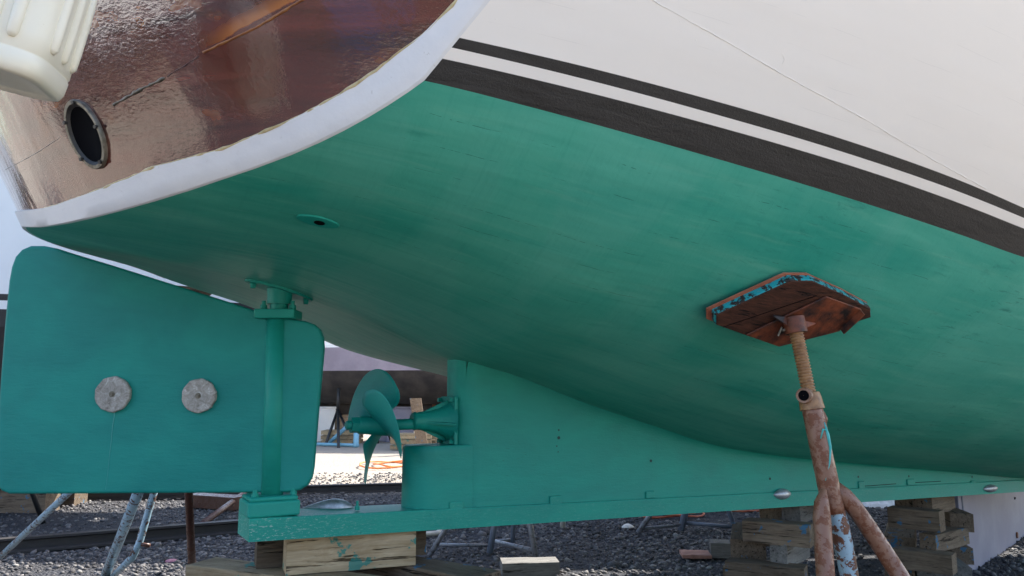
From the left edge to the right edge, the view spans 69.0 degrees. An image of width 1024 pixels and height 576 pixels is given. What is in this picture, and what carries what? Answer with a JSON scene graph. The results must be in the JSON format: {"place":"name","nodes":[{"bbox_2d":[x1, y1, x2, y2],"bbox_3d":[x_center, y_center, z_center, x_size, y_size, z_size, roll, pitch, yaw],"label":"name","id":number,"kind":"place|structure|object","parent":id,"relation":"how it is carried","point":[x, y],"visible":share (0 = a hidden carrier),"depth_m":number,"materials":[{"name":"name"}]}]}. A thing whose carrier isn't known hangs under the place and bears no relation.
{"place":"outdoors","nodes":[
{"label":"outdoors","id":0,"kind":"place"},
{"bbox_2d":[390,433,437,448],"bbox_3d":[-2.781,4.430,21.581,1.200,0.425,1.070,-2,-9,10],"label":"pallet","id":1,"kind":"object","parent":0,"point":[407,438],"visible":0.31,"depth_m":21.12,"materials":[{"name":"brown wood"}]},
{"bbox_2d":[0,434,1023,575],"bbox_3d":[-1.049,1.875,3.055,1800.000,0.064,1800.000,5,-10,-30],"label":"ground","id":2,"kind":"structure","parent":0,"point":[330,460],"depth_m":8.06,"materials":[{"name":"grey gravel"}]},
{"bbox_2d":[0,489,45,524],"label":"boat stand","id":3,"kind":"object","parent":2,"relation":"on","point":[36,504],"visible":0.1,"depth_m":8.39,"materials":[{"name":"black paint"}]},
{"bbox_2d":[0,177,254,387],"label":"motor boat","id":4,"kind":"object","parent":3,"relation":"on","point":[16,239],"visible":0.02,"depth_m":8.83,"materials":[{"name":"paint"}]},
{"bbox_2d":[0,490,60,512],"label":"timber block","id":5,"kind":"object","parent":2,"relation":"on","point":[16,503],"depth_m":9.34,"materials":[{"name":"brown wood"}]},
{"bbox_2d":[60,493,87,505],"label":"timber block","id":6,"kind":"object","parent":2,"relation":"on","point":[76,499],"depth_m":9.96,"materials":[{"name":"beige wood"}]},
{"bbox_2d":[0,285,210,575],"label":"boat stand","id":7,"kind":"object","parent":2,"relation":"on","point":[125,523],"visible":0.44,"depth_m":5.12,"materials":[{"name":"blue paint"}]},
{"bbox_2d":[0,519,237,554],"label":"steel rail","id":8,"kind":"object","parent":2,"relation":"on","point":[64,541],"visible":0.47,"depth_m":7.26,"materials":[{"name":"grey metal"}]},
{"bbox_2d":[200,493,243,521],"bbox_3d":[-3.527,2.696,9.254,0.068,0.088,2.986,2,-9,-11],"label":"loose pipe","id":9,"kind":"object","parent":8,"relation":"on","point":[219,511],"visible":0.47,"depth_m":8.59,"materials":[{"name":"metal"}]},
{"bbox_2d":[184,493,195,563],"bbox_3d":[-2.300,1.267,5.410,0.252,1.932,2.620,3,-9,-17],"label":"boat stand","id":10,"kind":"object","parent":2,"relation":"on","point":[190,528],"visible":0.2,"depth_m":4.41,"materials":[{"name":"metal"}]},
{"bbox_2d":[193,493,241,510],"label":"loose beam","id":11,"kind":"structure","parent":2,"relation":"on","point":[209,500],"depth_m":9.71,"materials":[{"name":"wood"}]},
{"bbox_2d":[87,482,401,500],"bbox_3d":[-0.905,3.103,11.695,22.604,0.130,0.140,2,-9,-13],"label":"steel rail","id":12,"kind":"object","parent":2,"relation":"on","point":[353,488],"depth_m":11.21,"materials":[{"name":"black metal"}]},
{"bbox_2d":[317,406,335,441],"bbox_3d":[-6.614,4.667,25.591,0.945,1.180,0.770,5,-10,-30],"label":"plastic bin","id":13,"kind":"object","parent":2,"relation":"on","point":[326,415],"visible":0.34,"depth_m":25.35,"materials":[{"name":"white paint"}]},
{"bbox_2d":[317,426,358,447],"bbox_3d":[-5.546,4.555,23.788,1.300,0.988,3.359,2,-9,-12],"label":"steel trestle","id":14,"kind":"object","parent":2,"relation":"on","point":[355,443],"visible":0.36,"depth_m":22.59,"materials":[{"name":"blue metal"}]},
{"bbox_2d":[325,388,352,447],"bbox_3d":[-5.385,4.026,23.246,0.791,1.829,2.341,0,-9,2],"label":"boat stand","id":15,"kind":"object","parent":2,"relation":"on","point":[338,414],"visible":0.76,"depth_m":23.78,"materials":[{"name":"black paint"}]},
{"bbox_2d":[321,429,362,442],"bbox_3d":[-5.471,4.802,24.053,1.200,0.425,1.070,1,-9,-4],"label":"pallet","id":16,"kind":"object","parent":2,"relation":"on","point":[346,436],"visible":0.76,"depth_m":23.55,"materials":[{"name":"brown wood"}]},
{"bbox_2d":[359,460,401,468],"bbox_3d":[-2.357,3.720,15.557,1.367,0.075,2.821,5,-10,-30],"label":"hose","id":17,"kind":"object","parent":2,"relation":"on","point":[383,462],"visible":0.62,"depth_m":15.71,"materials":[{"name":"orange rubber"}]},
{"bbox_2d":[379,406,413,441],"bbox_3d":[-3.968,4.667,25.591,1.080,1.180,0.880,5,-10,-30],"label":"plastic bin","id":18,"kind":"object","parent":2,"relation":"on","point":[402,412],"visible":0.27,"depth_m":25.30,"materials":[{"name":"purple paint"}]},
{"bbox_2d":[410,398,426,443],"bbox_3d":[-2.453,3.645,19.702,0.530,1.450,0.050,0,-9,0],"label":"leaning plank","id":19,"kind":"object","parent":2,"relation":"on","point":[420,435],"visible":0.36,"depth_m":19.73,"materials":[{"name":"beige wood"}]},
{"bbox_2d":[426,529,449,536],"bbox_3d":[-0.618,2.579,8.004,2.248,0.052,0.290,8,-12,-43],"label":"plastic pipe","id":20,"kind":"object","parent":2,"relation":"on","point":[432,533],"visible":0.12,"depth_m":7.65,"materials":[{"name":"white plastic"}]},
{"bbox_2d":[427,524,538,556],"bbox_3d":[-0.284,1.908,6.783,0.926,1.029,0.736,3,-9,-18],"label":"boat stand","id":21,"kind":"object","parent":2,"relation":"on","point":[492,541],"visible":0.44,"depth_m":6.79,"materials":[{"name":"grey metal"}]},
{"bbox_2d":[500,557,559,575],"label":"timber block","id":22,"kind":"object","parent":2,"relation":"on","point":[531,566],"depth_m":5.95,"materials":[{"name":"beige wood"}]},
{"bbox_2d":[560,522,565,527],"bbox_3d":[0.569,2.443,8.188,0.090,0.368,0.058,0,-9,0],"label":"stake","id":23,"kind":"object","parent":2,"relation":"on","point":[562,524],"visible":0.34,"depth_m":8.14,"materials":[{"name":"grey"}]},
{"bbox_2d":[622,524,633,527],"bbox_3d":[1.268,2.603,8.164,0.125,0.040,0.117,5,-10,-30],"label":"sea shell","id":24,"kind":"object","parent":2,"relation":"on","point":[627,526],"visible":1,"depth_m":8.13},
{"bbox_2d":[636,511,734,533],"bbox_3d":[1.848,2.058,8.053,1.088,1.117,0.260,0,-9,-2],"label":"boat stand","id":25,"kind":"object","parent":2,"relation":"on","point":[682,523],"visible":0.34,"depth_m":7.93,"materials":[{"name":"grey metal"}]},
{"bbox_2d":[679,550,711,558],"bbox_3d":[1.666,2.418,6.771,0.256,0.034,0.244,-1,-9,6],"label":"loose board","id":26,"kind":"object","parent":2,"relation":"on","point":[698,554],"visible":1,"depth_m":6.68,"materials":[{"name":"brown wood"}]},
{"bbox_2d":[643,510,758,518],"bbox_3d":[2.503,2.757,9.156,1.998,0.063,0.556,1,-9,-6],"label":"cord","id":27,"kind":"object","parent":2,"relation":"on","point":[676,515],"visible":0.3,"depth_m":8.90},
{"bbox_2d":[709,539,730,558],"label":"timber block","id":28,"kind":"object","parent":2,"relation":"on","point":[720,548],"depth_m":6.68,"materials":[{"name":"grey wood"}]},
{"bbox_2d":[706,272,909,575],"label":"boat stand","id":29,"kind":"object","parent":2,"relation":"on","point":[795,310],"visible":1,"depth_m":2.93,"materials":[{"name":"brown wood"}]},
{"bbox_2d":[862,500,894,507],"bbox_3d":[4.935,2.813,9.881,0.570,0.154,0.364,0,-9,0],"label":"plastic sheet","id":30,"kind":"object","parent":2,"relation":"on","point":[882,504],"visible":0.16,"depth_m":9.74,"materials":[{"name":"white plastic"}]},
{"bbox_2d":[885,570,914,575],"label":"timber block","id":31,"kind":"object","parent":2,"relation":"on","point":[911,572],"depth_m":5.47,"materials":[{"name":"brown wood"}]},
{"bbox_2d":[915,546,972,575],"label":"timber block","id":32,"kind":"object","parent":31,"relation":"on","point":[964,569],"depth_m":5.41,"materials":[{"name":"wood"}]},
{"bbox_2d":[884,522,916,547],"bbox_3d":[3.118,1.991,5.971,0.214,0.121,0.800,-5,-10,28],"label":"timber block","id":33,"kind":"object","parent":32,"relation":"on","point":[894,537],"depth_m":5.67,"materials":[{"name":"brown wood"}]},
{"bbox_2d":[893,546,957,575],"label":"timber block","id":34,"kind":"object","parent":32,"relation":"on","point":[929,561],"depth_m":5.23,"materials":[{"name":"brown wood"}]},
{"bbox_2d":[919,527,969,550],"bbox_3d":[3.197,1.851,5.503,0.550,0.124,0.115,6,-11,-37],"label":"timber block","id":35,"kind":"object","parent":34,"relation":"on","point":[949,538],"depth_m":5.40,"materials":[{"name":"brown wood"}]},
{"bbox_2d":[887,505,945,532],"bbox_3d":[2.930,1.672,5.402,0.340,0.146,0.153,-8,-12,42],"label":"timber block","id":36,"kind":"object","parent":35,"relation":"on","point":[920,519],"depth_m":5.34,"materials":[{"name":"brown wood"}]},
{"bbox_2d":[894,499,912,506],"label":"timber block","id":37,"kind":"object","parent":36,"relation":"on","point":[906,502],"depth_m":5.57,"materials":[{"name":"brown wood"}]},
{"bbox_2d":[944,508,974,532],"bbox_3d":[3.510,1.837,6.031,0.164,0.137,0.800,-2,-9,14],"label":"timber block","id":38,"kind":"object","parent":35,"relation":"on","point":[957,517],"depth_m":5.66,"materials":[{"name":"brown wood"}]},
{"bbox_2d":[912,496,955,511],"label":"timber block","id":39,"kind":"object","parent":38,"relation":"on","point":[946,504],"depth_m":5.51,"materials":[{"name":"brown wood"}]},
{"bbox_2d":[946,545,973,564],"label":"timber block","id":40,"kind":"object","parent":32,"relation":"on","point":[964,553],"depth_m":5.71,"materials":[{"name":"brown wood"}]},
{"bbox_2d":[954,492,1023,572],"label":"painted sheet","id":41,"kind":"object","parent":2,"relation":"on","point":[998,523],"visible":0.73,"depth_m":6.73,"materials":[{"name":"white paint"}]},
{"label":"timber block","id":42,"kind":"object","parent":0,"visible":0},
{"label":"timber block","id":43,"kind":"object","parent":42,"relation":"on","visible":0},
{"bbox_2d":[730,522,766,559],"bbox_3d":[1.595,1.705,5.037,0.216,0.125,0.700,-3,-9,17],"label":"timber block","id":44,"kind":"object","parent":43,"relation":"on","point":[740,548],"depth_m":4.72,"materials":[{"name":"brown wood"}]},
{"bbox_2d":[759,507,781,519],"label":"timber block","id":45,"kind":"object","parent":44,"relation":"on","point":[772,513],"depth_m":4.83,"materials":[{"name":"brown wood"}]},
{"bbox_2d":[742,517,813,547],"bbox_3d":[1.655,1.517,4.633,0.400,0.132,0.154,-5,-10,32],"label":"timber block","id":46,"kind":"object","parent":44,"relation":"on","point":[779,532],"depth_m":4.57,"materials":[{"name":"brown wood"}]},
{"bbox_2d":[782,505,813,521],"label":"timber block","id":47,"kind":"object","parent":46,"relation":"on","point":[802,513],"depth_m":4.75,"materials":[{"name":"grey wood"}]},
{"bbox_2d":[725,557,807,575],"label":"timber block","id":48,"kind":"object","parent":43,"relation":"on","point":[734,566],"depth_m":4.51,"materials":[{"name":"brown wood"}]},
{"bbox_2d":[770,544,809,563],"bbox_3d":[1.772,1.667,4.737,0.106,0.147,0.460,-7,-11,37],"label":"timber block","id":49,"kind":"object","parent":48,"relation":"on","point":[784,554],"depth_m":4.58,"materials":[{"name":"grey wood"}]},
{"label":"timber block","id":50,"kind":"object","parent":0,"visible":0},
{"bbox_2d":[335,414,348,427],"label":"timber block","id":51,"kind":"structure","parent":50,"relation":"on","point":[345,417],"depth_m":25.87,"materials":[{"name":"brown wood"}]},
{"bbox_3d":[-1.379,4.102,23.736,0.648,1.723,0.709,5,-10,-30],"label":"boat stand","id":52,"kind":"object","parent":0,"visible":0},
{"bbox_2d":[320,341,446,413],"bbox_3d":[-2.337,1.834,25.985,15.400,5.100,4.600,-1,-9,9],"label":"motor boat","id":53,"kind":"object","parent":52,"relation":"on","point":[345,371],"visible":0.09,"depth_m":24.22,"materials":[{"name":"brown paint"}]},
{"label":"timber block","id":54,"kind":"object","parent":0,"visible":0},
{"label":"timber block","id":55,"kind":"object","parent":54,"relation":"on","visible":0},
{"bbox_2d":[185,557,378,575],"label":"timber block","id":56,"kind":"object","parent":55,"relation":"on","point":[217,566],"depth_m":3.33,"materials":[{"name":"brown wood"}]},
{"bbox_2d":[254,531,425,568],"bbox_3d":[-0.806,1.207,3.541,0.780,0.154,0.154,3,-9,-22],"label":"timber block","id":57,"kind":"object","parent":56,"relation":"on","point":[268,554],"depth_m":3.35,"materials":[{"name":"brown wood"}]},
{"bbox_2d":[282,531,415,575],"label":"timber block","id":58,"kind":"object","parent":56,"relation":"on","point":[333,554],"depth_m":3.29,"materials":[{"name":"brown wood"}]},
{"bbox_2d":[0,0,1023,541],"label":"sailboat","id":59,"kind":"object","parent":58,"relation":"on","point":[542,234],"visible":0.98,"depth_m":2.84,"materials":[{"name":"paint"}]},
{"bbox_2d":[0,0,97,101],"bbox_3d":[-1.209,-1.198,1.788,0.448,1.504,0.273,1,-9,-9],"label":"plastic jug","id":60,"kind":"object","parent":59,"relation":"hanging from","point":[42,44],"visible":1,"depth_m":1.66,"materials":[{"name":"white plastic"}]},
{"bbox_2d":[346,556,500,575],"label":"timber block","id":61,"kind":"object","parent":55,"relation":"on","point":[423,566],"depth_m":3.36,"materials":[{"name":"brown wood"}]}
]}

